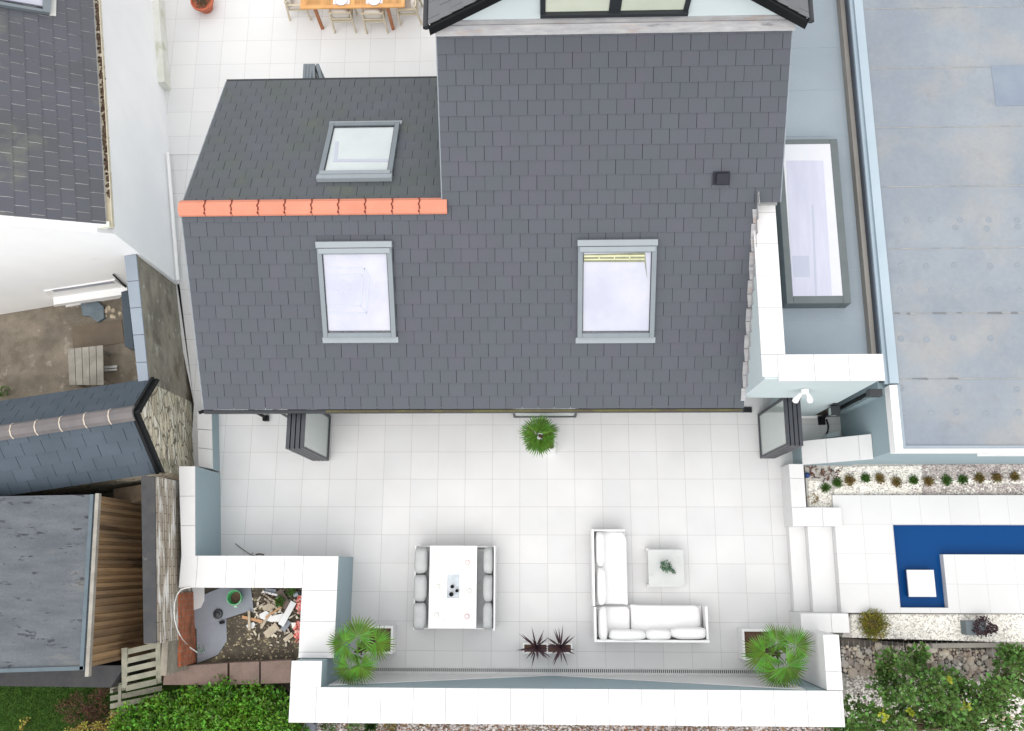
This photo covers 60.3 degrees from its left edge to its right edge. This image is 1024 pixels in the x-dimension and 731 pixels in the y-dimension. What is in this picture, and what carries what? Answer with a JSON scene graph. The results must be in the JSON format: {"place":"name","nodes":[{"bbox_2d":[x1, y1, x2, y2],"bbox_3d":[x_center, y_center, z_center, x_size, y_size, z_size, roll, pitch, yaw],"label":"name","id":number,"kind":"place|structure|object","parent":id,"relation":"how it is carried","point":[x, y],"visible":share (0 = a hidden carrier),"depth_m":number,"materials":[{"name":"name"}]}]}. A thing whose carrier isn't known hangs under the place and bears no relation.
{"place":"outdoors","nodes":[
{"label":"outdoors","id":0,"kind":"place"},
{"bbox_2d":[0,297,188,400],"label":"concrete yard","id":1,"kind":"structure","parent":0,"point":[36,344],"depth_m":20.32,"materials":[{"name":"concrete"}]},
{"bbox_2d":[68,345,111,387],"bbox_3d":[-9.552,0.081,19.966,0.804,0.450,0.940,-8,77,0],"label":"plank table","id":2,"kind":"object","parent":1,"relation":"on","point":[86,365],"visible":0.98,"depth_m":19.76,"materials":[{"name":"grey wood"}]},
{"bbox_2d":[0,0,179,314],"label":"white house","id":3,"kind":"structure","parent":1,"relation":"on","point":[86,200],"depth_m":17.85,"materials":[{"name":"paint"}]},
{"bbox_2d":[0,0,55,15],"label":"roof window","id":4,"kind":"structure","parent":3,"relation":"in","point":[48,6],"depth_m":17.53,"materials":[{"name":"grey metal"}]},
{"bbox_2d":[44,279,127,306],"bbox_3d":[-9.629,-1.631,19.875,1.721,0.672,0.198,-9,77,0],"label":"window","id":5,"kind":"structure","parent":3,"relation":"in","point":[107,289],"depth_m":19.99,"materials":[{"name":"plastic"}]},
{"bbox_2d":[81,302,105,322],"bbox_3d":[-9.727,-1.237,20.447,0.589,0.099,0.491,0,77,2],"label":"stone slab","id":6,"kind":"object","parent":1,"relation":"on","point":[95,311],"visible":1,"depth_m":20.41,"materials":[{"name":"stone"}]},
{"bbox_2d":[0,377,193,495],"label":"stone outbuilding","id":7,"kind":"structure","parent":1,"relation":"on","point":[99,439],"depth_m":17.31,"materials":[{"name":"stone"}]},
{"bbox_2d":[72,320,124,347],"bbox_3d":[-9.561,-0.718,20.365,1.202,0.019,0.574,-8,77,0],"label":"doormat","id":8,"kind":"object","parent":1,"relation":"on","point":[101,333],"visible":0.95,"depth_m":20.36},
{"bbox_2d":[105,305,122,318],"bbox_3d":[-9.302,-1.211,20.451,0.443,0.054,0.297,27,80,7],"label":"rubble pile","id":9,"kind":"object","parent":1,"relation":"on","point":[108,309],"visible":0.99,"depth_m":20.45,"materials":[{"name":"beige stone"}]},
{"bbox_2d":[0,672,190,730],"bbox_3d":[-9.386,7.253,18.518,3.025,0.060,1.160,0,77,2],"label":"lawn grass","id":10,"kind":"structure","parent":0,"point":[48,713],"depth_m":18.55,"materials":[{"name":"plant"}]},
{"bbox_2d":[0,660,147,687],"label":"dark kerb","id":11,"kind":"structure","parent":10,"relation":"on","point":[108,675],"depth_m":17.71,"materials":[{"name":"concrete"}]},
{"bbox_2d":[53,686,115,730],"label":"red shrub","id":12,"kind":"object","parent":10,"relation":"on","point":[86,709],"visible":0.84,"depth_m":18.23,"materials":[{"name":"brown plant"}]},
{"bbox_2d":[64,710,117,730],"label":"yellow shrub","id":13,"kind":"object","parent":10,"relation":"on","point":[94,725],"visible":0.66,"depth_m":17.87,"materials":[{"name":"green plant"}]},
{"bbox_2d":[110,643,163,715],"bbox_3d":[-7.625,6.383,17.989,1.334,1.360,1.573,0,77,2],"label":"garden bench","id":14,"kind":"object","parent":10,"relation":"on","point":[126,684],"visible":0.81,"depth_m":17.71,"materials":[{"name":"beige wood"}]},
{"bbox_2d":[108,674,309,730],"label":"laurel hedge","id":15,"kind":"object","parent":10,"relation":"on","point":[247,707],"visible":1,"depth_m":17.39,"materials":[{"name":"green plant"}]},
{"bbox_2d":[121,290,134,350],"bbox_3d":[-8.491,-0.894,19.894,0.203,0.950,1.392,-11,77,-1],"label":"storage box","id":16,"kind":"object","parent":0,"point":[128,334],"visible":0.43,"depth_m":19.42,"materials":[{"name":"grey plastic"}]},
{"bbox_2d":[170,155,208,469],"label":"side path","id":17,"kind":"structure","parent":0,"point":[182,167],"depth_m":20.46,"materials":[{"name":"concrete"}]},
{"bbox_2d":[124,254,192,409],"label":"garden wall","id":18,"kind":"structure","parent":17,"relation":"on","point":[155,319],"depth_m":18.85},
{"bbox_2d":[195,588,301,662],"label":"soil","id":19,"kind":"structure","parent":0,"point":[233,630],"depth_m":18.14,"materials":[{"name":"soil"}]},
{"bbox_2d":[196,619,226,662],"bbox_3d":[-6.184,5.671,18.153,0.627,0.020,0.820,-7,77,0],"label":"slate sheet","id":20,"kind":"object","parent":19,"relation":"on","point":[211,638],"visible":1,"depth_m":18.15,"materials":[{"name":"stone"}]},
{"bbox_2d":[194,588,253,628],"bbox_3d":[-6.012,4.945,18.286,1.293,0.020,0.676,-16,77,-2],"label":"slate sheet","id":21,"kind":"object","parent":19,"relation":"on","point":[214,600],"visible":0.83,"depth_m":18.26,"materials":[{"name":"stone"}]},
{"bbox_2d":[192,588,204,609],"bbox_3d":[-6.540,4.831,18.305,0.301,0.018,0.520,-5,77,1],"label":"white board","id":22,"kind":"object","parent":21,"relation":"on","point":[199,596],"visible":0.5,"depth_m":18.30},
{"bbox_2d":[213,609,222,618],"bbox_3d":[-6.083,5.132,18.190,0.200,0.085,0.200,0,77,2],"label":"round lid","id":23,"kind":"object","parent":21,"relation":"on","point":[217,613],"visible":1,"depth_m":18.18,"materials":[{"name":"metal"}]},
{"bbox_2d":[227,590,242,606],"bbox_3d":[-5.683,4.788,18.157,0.318,0.274,0.307,37,81,9],"label":"bucket","id":24,"kind":"object","parent":21,"relation":"on","point":[234,597],"visible":1,"depth_m":18.18,"materials":[{"name":"green plastic"}]},
{"bbox_2d":[163,658,294,684],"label":"retaining wall","id":25,"kind":"structure","parent":19,"relation":"on","point":[272,671],"depth_m":17.72,"materials":[{"name":"brown stone"}]},
{"bbox_2d":[246,590,299,646],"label":"rubble chips","id":26,"kind":"object","parent":19,"relation":"on","point":[273,614],"visible":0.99,"depth_m":18.19,"materials":[{"name":"stone"}]},
{"bbox_2d":[264,588,275,593],"bbox_3d":[-5.023,4.692,18.284,0.237,0.020,0.110,6,78,3],"label":"timber offcut","id":27,"kind":"object","parent":26,"relation":"on","point":[270,590],"visible":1,"depth_m":18.28,"materials":[{"name":"grey wood"}]},
{"bbox_2d":[275,589,289,609],"bbox_3d":[-4.730,4.840,18.220,0.160,0.020,0.417,-34,78,-6],"label":"timber offcut","id":28,"kind":"object","parent":27,"relation":"on","point":[282,594],"visible":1,"depth_m":18.22,"materials":[{"name":"wood"}]},
{"bbox_2d":[278,601,295,626],"bbox_3d":[-4.618,5.099,18.097,0.125,0.020,0.520,27,80,7],"label":"timber offcut","id":29,"kind":"object","parent":28,"relation":"on","point":[287,613],"visible":1,"depth_m":18.09,"materials":[{"name":"wood"}]},
{"bbox_2d":[263,623,278,637],"bbox_3d":[-4.949,5.448,18.111,0.314,0.020,0.150,-40,79,-7],"label":"timber offcut","id":30,"kind":"object","parent":26,"relation":"on","point":[271,630],"visible":1,"depth_m":18.10,"materials":[{"name":"brown wood"}]},
{"bbox_2d":[259,611,283,621],"bbox_3d":[-4.949,5.171,18.168,0.522,0.050,0.221,0,77,2],"label":"plaster scrap","id":31,"kind":"object","parent":26,"relation":"on","point":[274,618],"visible":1,"depth_m":18.14,"materials":[{"name":"tile"}]},
{"bbox_2d":[293,621,299,642],"bbox_3d":[-4.386,5.460,18.076,0.230,0.140,0.442,0,77,2],"label":"plastic bag","id":32,"kind":"object","parent":19,"relation":"on","point":[296,634],"visible":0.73,"depth_m":18.05,"materials":[{"name":"plastic"}]},
{"bbox_2d":[164,0,436,154],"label":"front patio","id":33,"kind":"structure","parent":0,"point":[215,49],"depth_m":21.75,"materials":[{"name":"tile"}]},
{"bbox_2d":[190,0,213,13],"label":"terracotta pot","id":34,"kind":"object","parent":33,"relation":"on","point":[204,6],"visible":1,"depth_m":21.79,"materials":[{"name":"orange ceramic"}]},
{"bbox_2d":[284,0,311,20],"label":"patio chair","id":35,"kind":"object","parent":33,"relation":"on","point":[292,5],"visible":0.73,"depth_m":21.52,"materials":[{"name":"brown wood"}]},
{"bbox_2d":[328,9,357,33],"bbox_3d":[-4.134,-8.580,21.505,0.585,0.763,0.565,0,77,2],"label":"patio chair","id":36,"kind":"object","parent":33,"relation":"on","point":[341,15],"visible":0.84,"depth_m":21.31,"materials":[{"name":"brown wood"}]},
{"bbox_2d":[300,0,404,29],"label":"wooden table","id":37,"kind":"object","parent":33,"relation":"on","point":[314,5],"visible":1,"depth_m":20.99,"materials":[{"name":"brown wood"}]},
{"bbox_2d":[361,8,388,33],"bbox_3d":[-3.343,-8.556,21.473,0.585,0.763,0.565,0,77,2],"label":"patio chair","id":38,"kind":"object","parent":33,"relation":"on","point":[372,15],"visible":0.82,"depth_m":21.26,"materials":[{"name":"brown wood"}]},
{"bbox_2d":[396,0,422,25],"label":"patio chair","id":39,"kind":"object","parent":33,"relation":"on","point":[411,7],"visible":0.9,"depth_m":21.39,"materials":[{"name":"brown wood"}]},
{"bbox_2d":[100,387,946,730],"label":"ground","id":40,"kind":"structure","parent":0,"point":[284,685],"depth_m":18.52,"materials":[{"name":"soil"}]},
{"bbox_2d":[0,493,148,676],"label":"garden shed","id":41,"kind":"structure","parent":40,"relation":"on","point":[71,584],"depth_m":16.84,"materials":[{"name":"grey wood"}]},
{"bbox_2d":[114,485,141,504],"bbox_3d":[-7.881,2.843,19.008,0.949,1.100,0.412,-10,77,0],"label":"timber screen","id":42,"kind":"object","parent":41,"relation":"attached to","point":[132,494],"visible":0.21,"depth_m":18.49,"materials":[{"name":"wood"}]},
{"bbox_2d":[141,476,195,675],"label":"brick wall","id":43,"kind":"structure","parent":40,"relation":"on","point":[161,539],"depth_m":17.12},
{"bbox_2d":[173,587,197,652],"bbox_3d":[-6.515,5.125,17.694,0.265,1.029,1.338,0,77,2],"label":"hose","id":44,"kind":"object","parent":43,"relation":"attached to","point":[174,616],"visible":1,"depth_m":17.39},
{"bbox_2d":[289,654,844,726],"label":"front wall","id":45,"kind":"structure","parent":40,"relation":"on","point":[320,692],"depth_m":16.35,"materials":[{"name":"stone"}]},
{"bbox_2d":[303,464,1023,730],"bbox_3d":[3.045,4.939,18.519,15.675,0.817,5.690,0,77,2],"label":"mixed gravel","id":46,"kind":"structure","parent":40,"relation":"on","point":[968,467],"depth_m":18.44,"materials":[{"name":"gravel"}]},
{"bbox_2d":[362,723,377,730],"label":"weed","id":47,"kind":"object","parent":46,"relation":"on","point":[370,727],"visible":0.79,"depth_m":18.44,"materials":[{"name":"plant"}]},
{"bbox_2d":[301,723,831,730],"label":"fallen leaves","id":48,"kind":"object","parent":46,"relation":"on","point":[403,725],"visible":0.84,"depth_m":18.39,"materials":[{"name":"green plant"}]},
{"bbox_2d":[839,637,1023,681],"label":"gabion","id":49,"kind":"object","parent":46,"relation":"on","point":[857,656],"visible":0.59,"depth_m":17.84,"materials":[{"name":"stone"}]},
{"bbox_2d":[928,642,1023,647],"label":"timber edging","id":50,"kind":"object","parent":49,"relation":"on","point":[964,645],"visible":0.77,"depth_m":17.75,"materials":[{"name":"brown wood"}]},
{"bbox_2d":[210,398,841,675],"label":"terrace","id":51,"kind":"structure","parent":0,"point":[378,498],"depth_m":19.13,"materials":[{"name":"tile"}]},
{"bbox_2d":[179,466,220,555],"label":"terrace wall","id":52,"kind":"structure","parent":51,"relation":"on","point":[200,504],"depth_m":18.15,"materials":[{"name":"stone"}]},
{"bbox_2d":[197,411,219,470],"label":"wall","id":53,"kind":"structure","parent":51,"relation":"on","point":[208,442],"depth_m":19.29,"materials":[{"name":"paint"}]},
{"bbox_2d":[179,556,352,657],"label":"planter wall","id":54,"kind":"structure","parent":51,"relation":"on","point":[324,583],"depth_m":17.53,"materials":[{"name":"tile"}]},
{"bbox_2d":[366,625,396,653],"bbox_3d":[-2.732,5.714,18.390,0.550,0.515,0.550,0,77,2],"label":"planter","id":55,"kind":"object","parent":51,"relation":"on","point":[393,628],"visible":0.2,"depth_m":18.28,"materials":[{"name":"ceramic"}]},
{"bbox_2d":[325,615,396,685],"bbox_3d":[-3.009,5.649,17.554,1.251,1.439,1.421,31,80,8],"label":"palm","id":56,"kind":"object","parent":55,"relation":"in","point":[362,630],"visible":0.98,"depth_m":16.98,"materials":[{"name":"green plant"}]},
{"bbox_2d":[413,546,429,629],"bbox_3d":[-1.812,4.645,18.455,0.425,0.799,1.697,0,77,2],"label":"grey sofa","id":57,"kind":"object","parent":51,"relation":"on","point":[421,588],"visible":0.83,"depth_m":18.16,"materials":[{"name":"fabric"}]},
{"bbox_2d":[428,546,477,628],"bbox_3d":[-1.207,4.636,18.488,0.980,0.699,1.655,0,77,2],"label":"dining table","id":58,"kind":"object","parent":51,"relation":"on","point":[457,573],"visible":0.95,"depth_m":18.15,"materials":[{"name":"stone"}]},
{"bbox_2d":[476,546,496,630],"bbox_3d":[-0.601,4.639,18.416,0.525,0.799,1.697,0,77,2],"label":"grey sofa","id":59,"kind":"object","parent":51,"relation":"on","point":[486,585],"visible":0.92,"depth_m":18.24,"materials":[{"name":"fabric"}]},
{"bbox_2d":[523,642,571,653],"bbox_3d":[0.738,5.872,18.331,1.022,0.339,0.207,0,77,2],"label":"trough planter","id":60,"kind":"object","parent":51,"relation":"on","point":[544,644],"visible":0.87,"depth_m":18.19,"materials":[{"name":"ceramic"}]},
{"bbox_2d":[519,629,550,664],"bbox_3d":[0.441,5.771,18.051,0.748,0.332,0.765,-28,78,-4],"label":"cordyline","id":61,"kind":"object","parent":60,"relation":"in","point":[536,648],"visible":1,"depth_m":18.11,"materials":[{"name":"purple plant"}]},
{"bbox_2d":[546,627,573,664],"bbox_3d":[0.973,5.737,18.032,0.677,0.350,0.831,0,77,2],"label":"cordyline","id":62,"kind":"object","parent":60,"relation":"in","point":[560,649],"visible":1,"depth_m":18.11,"materials":[{"name":"purple plant"}]},
{"bbox_2d":[540,433,555,452],"bbox_3d":[0.783,1.666,19.159,0.330,0.565,0.421,0,77,2],"label":"planter","id":63,"kind":"object","parent":51,"relation":"on","point":[553,450],"visible":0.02,"depth_m":18.96,"materials":[{"name":"ceramic"}]},
{"bbox_2d":[517,415,557,457],"bbox_3d":[0.597,1.479,18.539,0.923,1.022,0.897,-33,78,-5],"label":"palm","id":64,"kind":"object","parent":63,"relation":"in","point":[542,426],"visible":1,"depth_m":18.33,"materials":[{"name":"green plant"}]},
{"bbox_2d":[370,666,772,674],"bbox_3d":[1.136,6.370,18.377,8.550,0.006,0.132,0,77,2],"label":"channel drain","id":65,"kind":"object","parent":51,"relation":"on","point":[576,670],"visible":0.96,"depth_m":18.38,"materials":[{"name":"metal"}]},
{"bbox_2d":[590,529,709,642],"bbox_3d":[2.834,4.567,18.340,2.343,0.759,2.255,0,77,2],"label":"corner sofa","id":66,"kind":"object","parent":51,"relation":"on","point":[616,617],"visible":1,"depth_m":18.18,"materials":[{"name":"fabric"}]},
{"bbox_2d":[645,548,684,586],"bbox_3d":[3.223,4.269,18.600,0.770,0.359,0.790,0,77,2],"label":"coffee table","id":67,"kind":"object","parent":51,"relation":"on","point":[658,576],"visible":0.98,"depth_m":18.42,"materials":[{"name":"concrete"}]},
{"bbox_2d":[660,560,675,573],"bbox_3d":[3.216,4.216,18.309,0.279,0.232,0.378,-28,78,-4],"label":"potted plant","id":68,"kind":"object","parent":67,"relation":"on","point":[666,566],"visible":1,"depth_m":18.29,"materials":[{"name":"green plant"}]},
{"bbox_2d":[737,628,771,659],"bbox_3d":[5.010,5.731,18.139,0.600,0.503,0.600,0,77,2],"label":"planter","id":69,"kind":"object","parent":51,"relation":"on","point":[745,634],"visible":0.34,"depth_m":18.03,"materials":[{"name":"ceramic"}]},
{"bbox_2d":[742,622,814,687],"bbox_3d":[5.092,5.653,17.279,1.464,1.437,1.278,0,77,2],"label":"palm","id":70,"kind":"object","parent":69,"relation":"in","point":[783,675],"visible":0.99,"depth_m":16.72,"materials":[{"name":"green plant"}]},
{"bbox_2d":[781,464,841,526],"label":"bed wall","id":71,"kind":"structure","parent":51,"relation":"on","point":[797,512],"depth_m":18.31,"materials":[{"name":"stone"}]},
{"bbox_2d":[786,526,837,611],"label":"garden steps","id":72,"kind":"structure","parent":51,"relation":"on","point":[812,570],"depth_m":18.37,"materials":[{"name":"tile"}]},
{"bbox_2d":[793,630,842,689],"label":"end wall","id":73,"kind":"structure","parent":51,"relation":"on","point":[824,670],"depth_m":16.49,"materials":[{"name":"paint"}]},
{"bbox_2d":[789,611,849,632],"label":"step wall","id":74,"kind":"structure","parent":51,"relation":"on","point":[833,622],"depth_m":17.63,"materials":[{"name":"tile"}]},
{"bbox_2d":[823,431,839,438],"bbox_3d":[6.918,1.518,19.118,0.313,0.320,0.120,-8,77,0],"label":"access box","id":75,"kind":"object","parent":51,"relation":"on","point":[836,434],"visible":0.83,"depth_m":18.96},
{"bbox_2d":[792,434,872,465],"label":"raked wall","id":76,"kind":"structure","parent":51,"relation":"on","point":[850,450],"depth_m":18.03,"materials":[{"name":"stone"}]},
{"bbox_2d":[836,0,1023,463],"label":"flat roofed building","id":77,"kind":"structure","parent":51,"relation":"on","point":[934,95],"depth_m":17.22,"materials":[{"name":"grey concrete"}]},
{"bbox_2d":[178,0,884,460],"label":"slate roofed house","id":78,"kind":"structure","parent":0,"point":[546,208],"depth_m":16.41,"materials":[{"name":"stone"}]},
{"bbox_2d":[285,409,315,460],"bbox_3d":[-4.407,1.391,18.554,0.075,2.140,1.000,0,77,2],"label":"door","id":79,"kind":"structure","parent":78,"relation":"in","point":[289,416],"depth_m":17.51,"materials":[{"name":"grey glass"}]},
{"bbox_2d":[290,409,319,460],"bbox_3d":[-4.311,1.390,18.551,0.075,2.140,1.000,0,77,2],"label":"door","id":80,"kind":"structure","parent":78,"relation":"in","point":[294,416],"depth_m":17.52,"materials":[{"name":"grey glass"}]},
{"bbox_2d":[295,408,324,460],"bbox_3d":[-4.215,1.390,18.548,0.075,2.140,1.000,0,77,2],"label":"door","id":81,"kind":"structure","parent":78,"relation":"in","point":[298,424],"depth_m":17.51,"materials":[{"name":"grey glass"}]},
{"bbox_2d":[300,408,330,460],"bbox_3d":[-4.119,1.389,18.545,0.075,2.140,1.000,0,77,2],"label":"door","id":82,"kind":"structure","parent":78,"relation":"in","point":[315,428],"depth_m":18.50,"materials":[{"name":"clear glass"}]},
{"bbox_2d":[315,240,397,342],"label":"roof window","id":83,"kind":"structure","parent":78,"relation":"in","point":[356,278],"depth_m":16.49,"materials":[{"name":"glass"}]},
{"bbox_2d":[316,120,401,181],"bbox_3d":[-2.938,-4.176,17.028,1.456,0.868,1.660,0,77,2],"label":"roof window","id":84,"kind":"structure","parent":78,"relation":"in","point":[354,151],"depth_m":16.98,"materials":[{"name":"grey metal"}]},
{"bbox_2d":[513,407,577,417],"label":"door","id":85,"kind":"structure","parent":78,"relation":"in","point":[515,415],"depth_m":19.36,"materials":[{"name":"metal"}]},
{"bbox_2d":[540,0,690,18],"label":"window","id":86,"kind":"structure","parent":78,"relation":"in","point":[549,9],"depth_m":14.73,"materials":[{"name":"metal"}]},
{"bbox_2d":[576,239,657,342],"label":"roof window","id":87,"kind":"structure","parent":78,"relation":"in","point":[617,277],"depth_m":16.34,"materials":[{"name":"glass"}]},
{"bbox_2d":[757,398,789,458],"bbox_3d":[5.405,1.315,18.249,0.068,2.140,0.980,0,77,2],"label":"door","id":88,"kind":"structure","parent":78,"relation":"in","point":[773,422],"depth_m":18.08,"materials":[{"name":"clear glass"}]},
{"bbox_2d":[764,398,794,458],"bbox_3d":[5.489,1.315,18.246,0.068,2.140,0.980,0,77,2],"label":"door","id":89,"kind":"structure","parent":78,"relation":"in","point":[789,402],"depth_m":17.23,"materials":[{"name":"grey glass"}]},
{"bbox_2d":[768,398,798,458],"bbox_3d":[5.574,1.315,18.244,0.068,2.140,0.980,0,77,2],"label":"door","id":90,"kind":"structure","parent":78,"relation":"in","point":[794,411],"depth_m":17.23,"materials":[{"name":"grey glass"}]},
{"bbox_2d":[772,400,802,458],"bbox_3d":[5.659,1.314,18.241,0.068,2.140,0.980,0,77,2],"label":"door","id":91,"kind":"structure","parent":78,"relation":"in","point":[798,405],"depth_m":17.22,"materials":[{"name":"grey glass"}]},
{"bbox_2d":[792,388,812,402],"bbox_3d":[5.404,0.570,16.300,0.386,0.310,0.240,0,77,2],"label":"security light","id":92,"kind":"object","parent":78,"relation":"attached to","point":[796,398],"visible":1,"depth_m":16.28,"materials":[{"name":"plastic"}]},
{"bbox_2d":[827,403,840,416],"bbox_3d":[6.521,0.906,17.823,0.180,0.340,0.238,0,77,2],"label":"wall lantern","id":93,"kind":"object","parent":78,"relation":"attached to","point":[833,410],"depth_m":17.74,"materials":[{"name":"metal"}]},
{"bbox_2d":[818,389,882,424],"bbox_3d":[6.750,0.863,17.773,0.240,3.240,0.180,0,77,2],"label":"downpipe","id":94,"kind":"object","parent":78,"relation":"attached to","point":[872,393],"visible":0.94,"depth_m":16.91,"materials":[{"name":"black plastic"}]},
{"bbox_2d":[803,464,1023,506],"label":"gravel bed","id":95,"kind":"object","parent":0,"point":[816,473],"visible":0.13,"depth_m":18.57,"materials":[{"name":"gravel"}]},
{"bbox_2d":[806,465,840,481],"bbox_3d":[6.609,2.263,18.576,0.770,0.079,0.391,0,77,2],"label":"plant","id":96,"kind":"object","parent":95,"relation":"on","point":[821,472],"visible":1,"depth_m":18.58,"materials":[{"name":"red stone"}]},
{"bbox_2d":[844,474,856,486],"bbox_3d":[7.092,2.406,18.481,0.291,0.204,0.301,0,77,2],"label":"shrub","id":97,"kind":"object","parent":95,"relation":"on","point":[850,480],"visible":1,"depth_m":18.48,"materials":[{"name":"plant"}]},
{"bbox_2d":[891,476,902,487],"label":"shrub","id":98,"kind":"object","parent":95,"relation":"on","point":[897,481],"visible":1,"depth_m":18.43,"materials":[{"name":"plant"}]},
{"bbox_2d":[922,476,934,487],"bbox_3d":[8.726,2.428,18.431,0.291,0.204,0.257,0,77,2],"label":"shrub","id":99,"kind":"object","parent":95,"relation":"on","point":[928,481],"visible":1,"depth_m":18.41,"materials":[{"name":"plant"}]},
{"bbox_2d":[942,474,953,486],"bbox_3d":[9.114,2.392,18.410,0.272,0.201,0.304,0,77,2],"label":"shrub","id":100,"kind":"object","parent":95,"relation":"on","point":[946,480],"visible":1,"depth_m":18.41,"materials":[{"name":"plant"}]},
{"bbox_2d":[973,472,985,483],"bbox_3d":[9.765,2.356,18.405,0.254,0.222,0.278,0,77,2],"label":"shrub","id":101,"kind":"object","parent":95,"relation":"on","point":[980,478],"visible":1,"depth_m":18.39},
{"bbox_2d":[992,471,1003,482],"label":"shrub","id":102,"kind":"object","parent":95,"relation":"on","point":[996,476],"visible":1,"depth_m":18.38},
{"bbox_2d":[831,495,1023,613],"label":"pool deck","id":103,"kind":"structure","parent":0,"point":[866,575],"depth_m":18.09,"materials":[{"name":"tile"}]},
{"bbox_2d":[833,613,1023,641],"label":"gravel bed","id":104,"kind":"object","parent":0,"point":[849,635],"visible":0.22,"depth_m":17.88,"materials":[{"name":"gravel"}]},
{"bbox_2d":[839,671,1023,730],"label":"gravel bed","id":105,"kind":"object","parent":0,"point":[844,691],"depth_m":18.02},
{"bbox_2d":[808,464,1023,730],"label":"white gravel","id":106,"kind":"structure","parent":105,"relation":"on","point":[1019,630],"depth_m":17.99,"materials":[{"name":"gravel"}]},
{"bbox_2d":[857,608,891,641],"bbox_3d":[7.292,5.214,17.719,0.680,0.483,0.662,0,77,2],"label":"golden shrub","id":107,"kind":"object","parent":106,"relation":"on","point":[872,624],"visible":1,"depth_m":17.70,"materials":[{"name":"yellow plant"}]},
{"bbox_2d":[960,616,998,638],"bbox_3d":[9.407,5.225,17.626,0.648,0.445,0.460,0,77,2],"label":"pot plant","id":108,"kind":"object","parent":106,"relation":"on","point":[978,627],"visible":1,"depth_m":17.59,"materials":[{"name":"purple plant"}]},
{"bbox_2d":[824,641,1023,730],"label":"shrubs","id":109,"kind":"object","parent":105,"relation":"on","point":[967,716],"visible":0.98,"depth_m":16.65,"materials":[{"name":"green plant"}]},
{"bbox_2d":[893,525,1023,606],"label":"water","id":110,"kind":"structure","parent":0,"point":[920,547],"depth_m":18.27,"materials":[{"name":"blue liquid"}]},
{"bbox_2d":[904,570,935,596],"bbox_3d":[8.361,4.497,18.206,0.545,0.500,0.536,0,77,2],"label":"stepping stone","id":111,"kind":"object","parent":110,"relation":"on","point":[919,583],"visible":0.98,"depth_m":17.97,"materials":[{"name":"tile"}]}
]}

